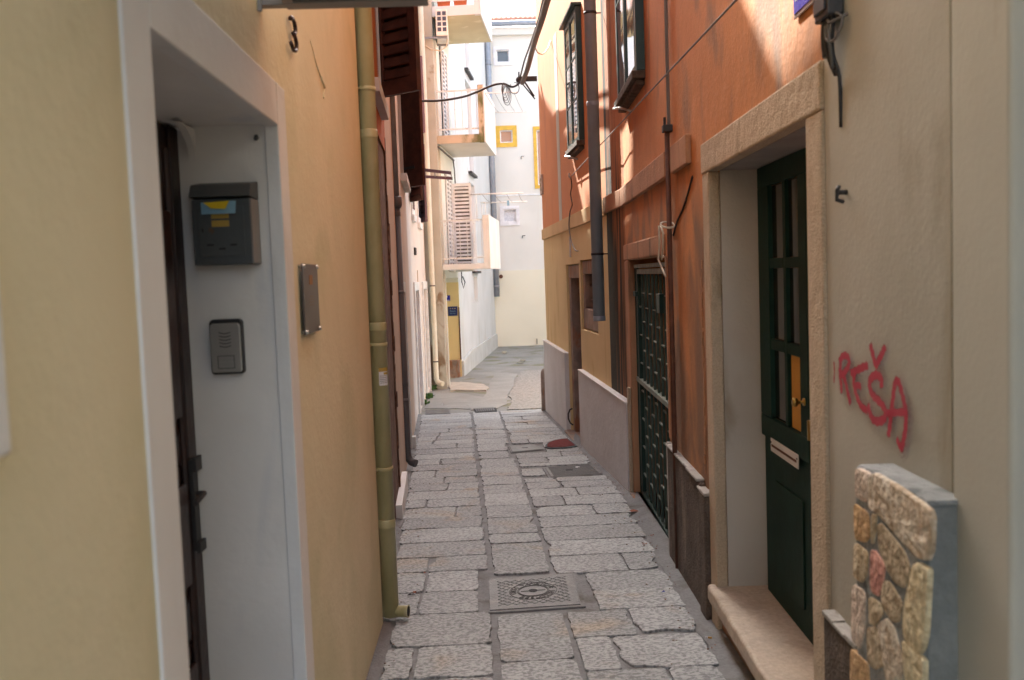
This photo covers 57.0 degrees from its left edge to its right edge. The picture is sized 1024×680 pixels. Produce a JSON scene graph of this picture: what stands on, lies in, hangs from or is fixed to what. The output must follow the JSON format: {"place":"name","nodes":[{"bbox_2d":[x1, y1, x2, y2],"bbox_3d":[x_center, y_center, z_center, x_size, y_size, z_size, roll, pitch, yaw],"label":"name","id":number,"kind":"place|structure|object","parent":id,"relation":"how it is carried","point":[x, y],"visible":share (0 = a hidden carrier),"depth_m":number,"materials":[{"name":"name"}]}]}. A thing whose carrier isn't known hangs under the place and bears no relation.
{"place":"outdoors","nodes":[
{"label":"outdoors","id":0,"kind":"place"},
{"bbox_2d":[424,392,482,408],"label":"side path","id":1,"kind":"structure","parent":0,"point":[448,400],"depth_m":16.65,"materials":[{"name":"concrete"}]},
{"bbox_2d":[421,345,543,414],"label":"courtyard paving","id":2,"kind":"structure","parent":0,"point":[488,367],"depth_m":22.54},
{"bbox_2d":[426,393,433,398],"bbox_3d":[-1.524,1.002,17.128,0.220,0.100,0.300,0,4,24],"label":"weed","id":3,"kind":"object","parent":2,"relation":"on","point":[429,395],"visible":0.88,"depth_m":17.08,"materials":[{"name":"green plant"}]},
{"bbox_2d":[425,409,450,414],"bbox_3d":[-1.201,1.175,15.312,0.435,0.035,0.638,-2,4,-2],"label":"utility cover","id":4,"kind":"object","parent":2,"relation":"on","point":[441,411],"visible":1,"depth_m":15.26,"materials":[{"name":"metal"}]},
{"bbox_2d":[449,382,488,391],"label":"entrance slab","id":5,"kind":"structure","parent":2,"relation":"on","point":[465,386],"depth_m":18.46,"materials":[{"name":"stone"}]},
{"bbox_2d":[468,372,517,410],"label":"concrete path","id":6,"kind":"structure","parent":0,"point":[501,385],"depth_m":17.58,"materials":[{"name":"grey concrete"}]},
{"bbox_2d":[473,407,496,412],"bbox_3d":[-0.447,1.136,15.374,0.399,0.026,0.744,-2,4,-2],"label":"drain grate","id":7,"kind":"object","parent":6,"relation":"on","point":[484,409],"visible":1,"depth_m":15.28,"materials":[{"name":"metal"}]},
{"bbox_2d":[491,0,535,27],"label":"sky","id":8,"kind":"structure","parent":0,"point":[498,7],"materials":[{"name":"white"}]},
{"bbox_2d":[507,370,541,409],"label":"rough path","id":9,"kind":"structure","parent":0,"point":[525,393],"depth_m":17.46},
{"bbox_2d":[378,411,723,679],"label":"ground","id":10,"kind":"structure","parent":0,"point":[591,603],"depth_m":5.45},
{"bbox_2d":[0,0,382,679],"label":"peach house","id":11,"kind":"structure","parent":10,"relation":"on","point":[172,506],"depth_m":2.07,"materials":[{"name":"paint"}]},
{"bbox_2d":[0,305,10,457],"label":"window","id":12,"kind":"structure","parent":11,"relation":"in","point":[5,443],"depth_m":1.04,"materials":[{"name":"white paint"}]},
{"bbox_2d":[156,121,209,679],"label":"door","id":13,"kind":"structure","parent":11,"relation":"in","point":[189,463],"depth_m":2.60,"materials":[{"name":"brown wood"}]},
{"bbox_2d":[188,182,261,265],"bbox_3d":[-0.797,-0.326,2.621,0.165,0.233,0.110,-2,4,-2],"label":"mailbox","id":14,"kind":"object","parent":11,"relation":"attached to","point":[228,239],"visible":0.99,"depth_m":2.58,"materials":[{"name":"grey paint"}]},
{"bbox_2d":[204,201,228,208],"bbox_3d":[-0.803,-0.365,2.552,0.071,0.023,0.018,-2,4,0],"label":"leaflet","id":15,"kind":"object","parent":14,"relation":"in","point":[219,205],"visible":1,"depth_m":2.55,"materials":[{"name":"yellow paper"}]},
{"bbox_2d":[201,200,235,213],"bbox_3d":[-0.799,-0.360,2.559,0.096,0.036,0.023,-2,4,-2],"label":"leaflet","id":16,"kind":"object","parent":14,"relation":"in","point":[229,208],"visible":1,"depth_m":2.56,"materials":[{"name":"blue paper"}]},
{"bbox_2d":[197,205,245,256],"bbox_3d":[-0.794,-0.297,2.577,0.125,0.137,0.006,-2,4,-2],"label":"door","id":17,"kind":"structure","parent":14,"relation":"in","point":[220,235],"depth_m":2.58,"materials":[{"name":"grey paint"}]},
{"bbox_2d":[209,318,245,374],"bbox_3d":[-0.810,0.019,2.680,0.092,0.157,0.039,-2,4,-2],"label":"intercom","id":18,"kind":"object","parent":11,"relation":"attached to","point":[227,343],"visible":1,"depth_m":2.66,"materials":[{"name":"black plastic"}]},
{"bbox_2d":[288,15,298,52],"bbox_3d":[-0.675,-0.943,2.909,0.013,0.108,0.104,-2,4,-2],"label":"house number","id":19,"kind":"object","parent":11,"relation":"attached to","point":[294,35],"visible":1,"depth_m":2.92,"materials":[{"name":"black metal"}]},
{"bbox_2d":[298,264,321,334],"bbox_3d":[-0.651,-0.134,3.043,0.022,0.221,0.272,-2,4,-2],"label":"acrylic plaque","id":20,"kind":"object","parent":11,"relation":"attached to","point":[310,296],"visible":1,"depth_m":3.02,"materials":[{"name":"plastic"}]},
{"bbox_2d":[257,0,428,11],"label":"door canopy","id":21,"kind":"object","parent":11,"relation":"attached to","point":[298,4],"visible":1,"depth_m":2.49,"materials":[{"name":"grey metal"}]},
{"bbox_2d":[354,8,409,617],"bbox_3d":[-0.800,-3.310,4.575,0.156,9.565,0.175,-1,4,19],"label":"yellow drainpipe","id":22,"kind":"object","parent":11,"relation":"attached to","point":[392,607],"visible":0.88,"depth_m":4.80,"materials":[{"name":"metal"}]},
{"bbox_2d":[371,6,420,520],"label":"brown render house","id":23,"kind":"structure","parent":10,"relation":"on","point":[396,51],"depth_m":7.26,"materials":[{"name":"orange paint"}]},
{"bbox_2d":[375,7,388,119],"bbox_3d":[-0.993,-2.540,6.802,0.070,1.690,1.180,-2,4,-4],"label":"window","id":24,"kind":"structure","parent":23,"relation":"in","point":[381,104],"depth_m":7.09,"materials":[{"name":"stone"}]},
{"bbox_2d":[396,471,407,520],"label":"white kerb block","id":25,"kind":"structure","parent":10,"relation":"on","point":[401,497],"depth_m":7.78,"materials":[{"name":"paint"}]},
{"bbox_2d":[384,91,424,475],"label":"salmon house","id":26,"kind":"structure","parent":10,"relation":"on","point":[410,140],"depth_m":11.87,"materials":[{"name":"paint"}]},
{"bbox_2d":[390,96,417,466],"bbox_3d":[-1.205,-2.943,9.392,0.168,8.523,0.118,0,4,25],"label":"grey drainpipe","id":27,"kind":"object","parent":26,"relation":"attached to","point":[411,461],"visible":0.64,"depth_m":9.53,"materials":[{"name":"plastic"}]},
{"bbox_2d":[405,56,431,425],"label":"pink house","id":28,"kind":"structure","parent":10,"relation":"on","point":[416,208],"depth_m":16.08,"materials":[{"name":"paint"}]},
{"bbox_2d":[411,202,416,222],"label":"window","id":29,"kind":"structure","parent":28,"relation":"in","point":[414,218],"depth_m":15.37,"materials":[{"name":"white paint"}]},
{"bbox_2d":[417,201,422,229],"bbox_3d":[-1.675,-2.653,16.958,0.050,1.300,0.700,-2,4,-1],"label":"window","id":30,"kind":"structure","parent":28,"relation":"in","point":[420,225],"depth_m":16.74,"materials":[{"name":"white paint"}]},
{"bbox_2d":[425,169,452,179],"bbox_3d":[-1.368,-2.742,15.591,0.752,0.155,1.162,-2,4,-2],"label":"laundry bracket","id":31,"kind":"object","parent":28,"relation":"attached to","point":[438,177],"visible":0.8,"depth_m":15.64,"materials":[{"name":"metal"}]},
{"bbox_2d":[418,0,500,389],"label":"building","id":32,"kind":"structure","parent":10,"relation":"on","point":[452,219],"depth_m":18.64,"materials":[{"name":"beige paint"}]},
{"bbox_2d":[418,6,444,385],"bbox_3d":[-1.592,-3.635,18.072,0.226,9.100,0.108,1,5,37],"label":"cream drainpipe","id":33,"kind":"object","parent":32,"relation":"attached to","point":[430,228],"visible":0.97,"depth_m":18.16,"materials":[{"name":"beige plastic"}]},
{"bbox_2d":[425,9,448,50],"bbox_3d":[-1.559,-5.929,18.270,0.641,0.749,0.757,-2,4,-2],"label":"air conditioner","id":34,"kind":"object","parent":32,"relation":"attached to","point":[442,36],"visible":0.94,"depth_m":17.91,"materials":[{"name":"white plastic"}]},
{"bbox_2d":[437,1,449,5],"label":"flower box","id":35,"kind":"object","parent":32,"relation":"on","point":[446,3],"visible":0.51,"depth_m":18.11,"materials":[{"name":"ceramic"}]},
{"bbox_2d":[440,46,447,134],"bbox_3d":[-1.379,-4.906,19.164,0.030,2.010,0.375,-2,4,4],"label":"shutter door","id":36,"kind":"structure","parent":32,"relation":"in","point":[442,57],"depth_m":19.15,"materials":[{"name":"white paint"}]},
{"bbox_2d":[444,51,449,134],"bbox_3d":[-1.351,-4.933,19.542,0.030,2.010,0.375,-2,4,4],"label":"shutter door","id":37,"kind":"structure","parent":32,"relation":"in","point":[445,55],"depth_m":19.63,"materials":[{"name":"white paint"}]},
{"bbox_2d":[445,174,452,271],"bbox_3d":[-1.288,-2.413,19.334,0.030,2.010,0.375,-2,4,4],"label":"shutter door","id":38,"kind":"structure","parent":32,"relation":"in","point":[447,175],"depth_m":19.33,"materials":[{"name":"white paint"}]},
{"bbox_2d":[449,174,455,271],"bbox_3d":[-1.259,-2.440,19.712,0.030,2.010,0.375,-2,4,4],"label":"shutter door","id":39,"kind":"structure","parent":32,"relation":"in","point":[451,194],"depth_m":19.81,"materials":[{"name":"white paint"}]},
{"bbox_2d":[448,306,457,315],"bbox_3d":[-1.300,-0.633,20.673,0.208,0.207,0.014,-2,4,4],"label":"lodging sign","id":40,"kind":"object","parent":32,"relation":"attached to","point":[452,311],"visible":1,"depth_m":20.67,"materials":[{"name":"blue metal"}]},
{"bbox_2d":[454,0,466,4],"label":"flower box","id":41,"kind":"object","parent":32,"relation":"on","point":[463,2],"visible":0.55,"depth_m":18.10,"materials":[{"name":"ceramic"}]},
{"bbox_2d":[470,192,526,226],"bbox_3d":[-0.235,-2.666,19.471,1.037,0.555,2.332,-2,4,3],"label":"drying rack","id":42,"kind":"object","parent":32,"relation":"attached to","point":[481,203],"visible":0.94,"depth_m":18.37,"materials":[{"name":"white metal"}]},
{"bbox_2d":[476,91,525,112],"bbox_3d":[-0.204,-4.854,19.326,0.823,0.047,2.348,-2,4,5],"label":"drying rack","id":43,"kind":"object","parent":32,"relation":"attached to","point":[505,111],"visible":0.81,"depth_m":19.21,"materials":[{"name":"white metal"}]},
{"bbox_2d":[449,0,497,375],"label":"white side house","id":44,"kind":"structure","parent":10,"relation":"on","point":[479,339],"depth_m":24.30,"materials":[{"name":"paint"}]},
{"bbox_2d":[463,44,473,80],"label":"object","id":45,"kind":"structure","parent":44,"relation":"in","point":[466,69],"depth_m":23.82,"materials":[{"name":"metal"}]},
{"bbox_2d":[465,87,477,178],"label":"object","id":46,"kind":"structure","parent":44,"relation":"in","point":[471,173],"depth_m":24.07,"materials":[{"name":"metal"}]},
{"bbox_2d":[490,15,546,346],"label":"back house","id":47,"kind":"structure","parent":10,"relation":"on","point":[520,311],"depth_m":28.84,"materials":[{"name":"white paint"}]},
{"bbox_2d":[485,42,499,296],"bbox_3d":[-0.640,-6.325,28.463,0.184,10.023,0.192,-2,4,-2],"label":"zinc drainpipe","id":48,"kind":"object","parent":47,"relation":"attached to","point":[491,160],"visible":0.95,"depth_m":28.49,"materials":[{"name":"grey metal"}]},
{"bbox_2d":[493,46,512,65],"bbox_3d":[-0.281,-8.605,28.590,0.576,0.557,0.140,-2,4,-2],"label":"window","id":49,"kind":"structure","parent":47,"relation":"in","point":[502,56],"depth_m":28.54,"materials":[{"name":"white glass"}]},
{"bbox_2d":[495,125,516,146],"bbox_3d":[-0.176,-6.207,28.755,0.646,0.642,0.140,-2,4,-2],"label":"window","id":50,"kind":"structure","parent":47,"relation":"in","point":[504,136],"depth_m":28.70,"materials":[{"name":"yellow glass"}]},
{"bbox_2d":[500,205,519,225],"bbox_3d":[-0.071,-3.814,28.924,0.600,0.601,0.149,-2,4,-2],"label":"window","id":51,"kind":"structure","parent":47,"relation":"in","point":[512,217],"depth_m":28.87,"materials":[{"name":"fabric"}]},
{"bbox_2d":[533,126,540,188],"bbox_3d":[0.963,-5.586,28.841,0.594,1.874,0.140,-2,4,-2],"label":"window","id":52,"kind":"structure","parent":47,"relation":"in","point":[536,129],"depth_m":28.80,"materials":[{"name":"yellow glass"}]},
{"bbox_2d":[508,445,544,453],"bbox_3d":[0.143,1.265,10.936,0.406,0.042,0.509,-3,4,-10],"label":"utility cover","id":53,"kind":"object","parent":10,"relation":"on","point":[522,448],"visible":1,"depth_m":10.87,"materials":[{"name":"metal"}]},
{"bbox_2d":[366,409,754,679],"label":"gutter mortar","id":54,"kind":"object","parent":10,"relation":"on","point":[732,666],"visible":0.63,"depth_m":5.14,"materials":[{"name":"grey concrete"}]},
{"bbox_2d":[535,0,629,491],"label":"gold house","id":55,"kind":"structure","parent":10,"relation":"on","point":[577,360],"depth_m":11.07,"materials":[{"name":"paint"}]},
{"bbox_2d":[516,72,536,98],"bbox_3d":[0.221,-3.858,14.294,0.321,0.418,0.080,-2,4,-2],"label":"cable bracket","id":56,"kind":"object","parent":55,"relation":"attached to","point":[528,78],"visible":0.89,"depth_m":14.26,"materials":[{"name":"metal"}]},
{"bbox_2d":[520,0,550,84],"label":"cable bundle","id":57,"kind":"object","parent":56,"relation":"attached to","point":[543,13],"visible":0.99,"depth_m":11.22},
{"bbox_2d":[422,80,520,101],"bbox_3d":[-0.583,-3.591,13.559,1.997,0.534,0.105,-6,5,-43],"label":"power cable","id":58,"kind":"object","parent":57,"relation":"attached to","point":[472,93],"visible":0.97,"depth_m":13.57,"materials":[{"name":"black rubber"}]},
{"bbox_2d":[501,83,510,105],"bbox_3d":[-0.082,-3.640,13.946,0.146,0.341,0.050,-2,4,-2],"label":"coiled wire","id":59,"kind":"object","parent":58,"relation":"hanging from","point":[507,89],"visible":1,"depth_m":13.93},
{"bbox_2d":[539,174,543,194],"bbox_3d":[0.453,-2.380,14.459,0.031,0.298,0.271,-2,4,-4],"label":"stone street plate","id":60,"kind":"object","parent":55,"relation":"attached to","point":[541,185],"visible":1,"depth_m":14.33,"materials":[{"name":"beige stone"}]},
{"bbox_2d":[535,40,550,54],"bbox_3d":[0.545,-3.623,12.303,0.250,0.842,1.119,-1,4,15],"label":"white cable","id":61,"kind":"object","parent":55,"relation":"attached to","point":[545,51],"visible":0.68,"depth_m":12.00,"materials":[{"name":"white plastic"}]},
{"bbox_2d":[559,2,584,159],"bbox_3d":[0.672,-2.809,10.493,0.165,1.578,1.043,-2,4,-2],"label":"window","id":62,"kind":"structure","parent":55,"relation":"in","point":[571,22],"depth_m":10.26,"materials":[{"name":"green paint"}]},
{"bbox_2d":[568,212,577,250],"bbox_3d":[0.714,-1.268,11.007,0.014,0.480,0.710,-2,4,-4],"label":"loose wire","id":63,"kind":"object","parent":55,"relation":"attached to","point":[569,232],"visible":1,"depth_m":11.27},
{"bbox_2d":[582,260,597,331],"bbox_3d":[0.964,-0.488,10.245,0.216,0.765,1.160,-2,4,-4],"label":"window","id":64,"kind":"structure","parent":55,"relation":"in","point":[589,323],"depth_m":10.69,"materials":[{"name":"stone"}]},
{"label":"wall hook","id":65,"kind":"object","parent":55,"relation":"attached to","visible":0},
{"bbox_2d":[570,177,572,212],"bbox_3d":[0.693,-1.688,11.129,0.014,0.450,0.279,-2,4,-4],"label":"loose wire","id":66,"kind":"object","parent":65,"relation":"hanging from","point":[570,194],"visible":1,"depth_m":11.04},
{"bbox_2d":[571,0,736,176],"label":"guy wire","id":67,"kind":"object","parent":65,"relation":"attached to","point":[708,29],"visible":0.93,"depth_m":4.28,"materials":[{"name":"grey metal"}]},
{"bbox_2d":[600,0,831,679],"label":"orange house","id":68,"kind":"structure","parent":10,"relation":"on","point":[748,187],"depth_m":4.47,"materials":[{"name":"paint"}]},
{"bbox_2d":[520,0,543,75],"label":"twisted cable","id":69,"kind":"object","parent":68,"relation":"attached to","point":[531,38],"visible":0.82,"depth_m":12.12,"materials":[{"name":"black rubber"}]},
{"bbox_2d":[583,0,607,320],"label":"downpipe","id":70,"kind":"object","parent":68,"relation":"attached to","point":[592,94],"visible":1,"depth_m":8.75,"materials":[{"name":"metal"}]},
{"bbox_2d":[612,0,644,112],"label":"window","id":71,"kind":"structure","parent":68,"relation":"in","point":[629,14],"depth_m":6.89,"materials":[{"name":"green paint"}]},
{"bbox_2d":[662,0,677,568],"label":"rusty conduit","id":72,"kind":"object","parent":68,"relation":"attached to","point":[667,128],"visible":0.99,"depth_m":5.53,"materials":[{"name":"metal"}]},
{"bbox_2d":[657,221,674,276],"bbox_3d":[0.917,-0.536,5.534,0.092,0.331,0.208,-2,4,-2],"label":"cable loop","id":73,"kind":"object","parent":72,"relation":"hanging from","point":[661,226],"visible":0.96,"depth_m":5.53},
{"bbox_2d":[757,148,812,643],"bbox_3d":[1.152,0.224,4.050,0.073,1.984,0.744,-2,4,0],"label":"door","id":74,"kind":"structure","parent":68,"relation":"in","point":[782,207],"depth_m":4.02,"materials":[{"name":"green paint"}]},
{"bbox_2d":[794,0,812,19],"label":"street sign","id":75,"kind":"object","parent":68,"relation":"attached to","point":[801,7],"visible":1,"depth_m":2.96,"materials":[{"name":"metal"}]},
{"bbox_2d":[850,463,957,679],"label":"stone clad pier","id":76,"kind":"structure","parent":10,"relation":"on","point":[904,609],"depth_m":2.07,"materials":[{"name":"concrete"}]},
{"bbox_2d":[822,0,1023,679],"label":"greige house","id":77,"kind":"structure","parent":10,"relation":"on","point":[924,155],"depth_m":2.06,"materials":[{"name":"paint"}]},
{"bbox_2d":[813,0,848,126],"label":"junction box","id":78,"kind":"object","parent":77,"relation":"attached to","point":[826,13],"visible":1,"depth_m":2.60,"materials":[{"name":"grey plastic"}]},
{"bbox_2d":[835,185,847,203],"bbox_3d":[0.907,-0.402,2.599,0.036,0.052,0.024,-2,4,-2],"label":"wall hook","id":79,"kind":"object","parent":77,"relation":"attached to","point":[838,191],"depth_m":2.60,"materials":[{"name":"metal"}]},
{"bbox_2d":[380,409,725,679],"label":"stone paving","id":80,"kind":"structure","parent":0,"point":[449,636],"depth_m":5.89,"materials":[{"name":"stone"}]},
{"bbox_2d":[484,573,585,613],"bbox_3d":[0.126,1.436,5.365,0.562,0.048,0.693,-2,4,-2],"label":"manhole cover","id":81,"kind":"object","parent":80,"relation":"on","point":[558,591],"visible":1,"depth_m":5.29,"materials":[{"name":"metal"}]},
{"bbox_2d":[541,368,545,410],"bbox_3d":[0.517,0.838,14.958,0.107,0.780,0.110,-2,4,-2],"label":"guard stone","id":82,"kind":"object","parent":80,"relation":"on","point":[543,390],"visible":0.58,"depth_m":14.91,"materials":[{"name":"stone"}]},
{"bbox_2d":[381,418,715,673],"bbox_3d":[-0.024,1.324,8.777,1.948,0.405,10.532,-2,4,-4],"label":"grit","id":83,"kind":"object","parent":80,"relation":"on","point":[613,528],"visible":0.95,"depth_m":6.30,"materials":[{"name":"gravel"}]},
{"bbox_2d":[545,438,576,448],"bbox_3d":[0.558,1.223,11.150,0.373,0.043,0.776,-2,4,-2],"label":"door mat","id":84,"kind":"object","parent":80,"relation":"on","point":[561,443],"depth_m":10.99,"materials":[{"name":"fabric"}]},
{"bbox_2d":[543,464,602,478],"bbox_3d":[0.606,1.297,9.330,0.572,0.049,0.716,-2,4,-2],"label":"manhole cover","id":85,"kind":"object","parent":80,"relation":"on","point":[570,471],"visible":0.99,"depth_m":9.26,"materials":[{"name":"metal"}]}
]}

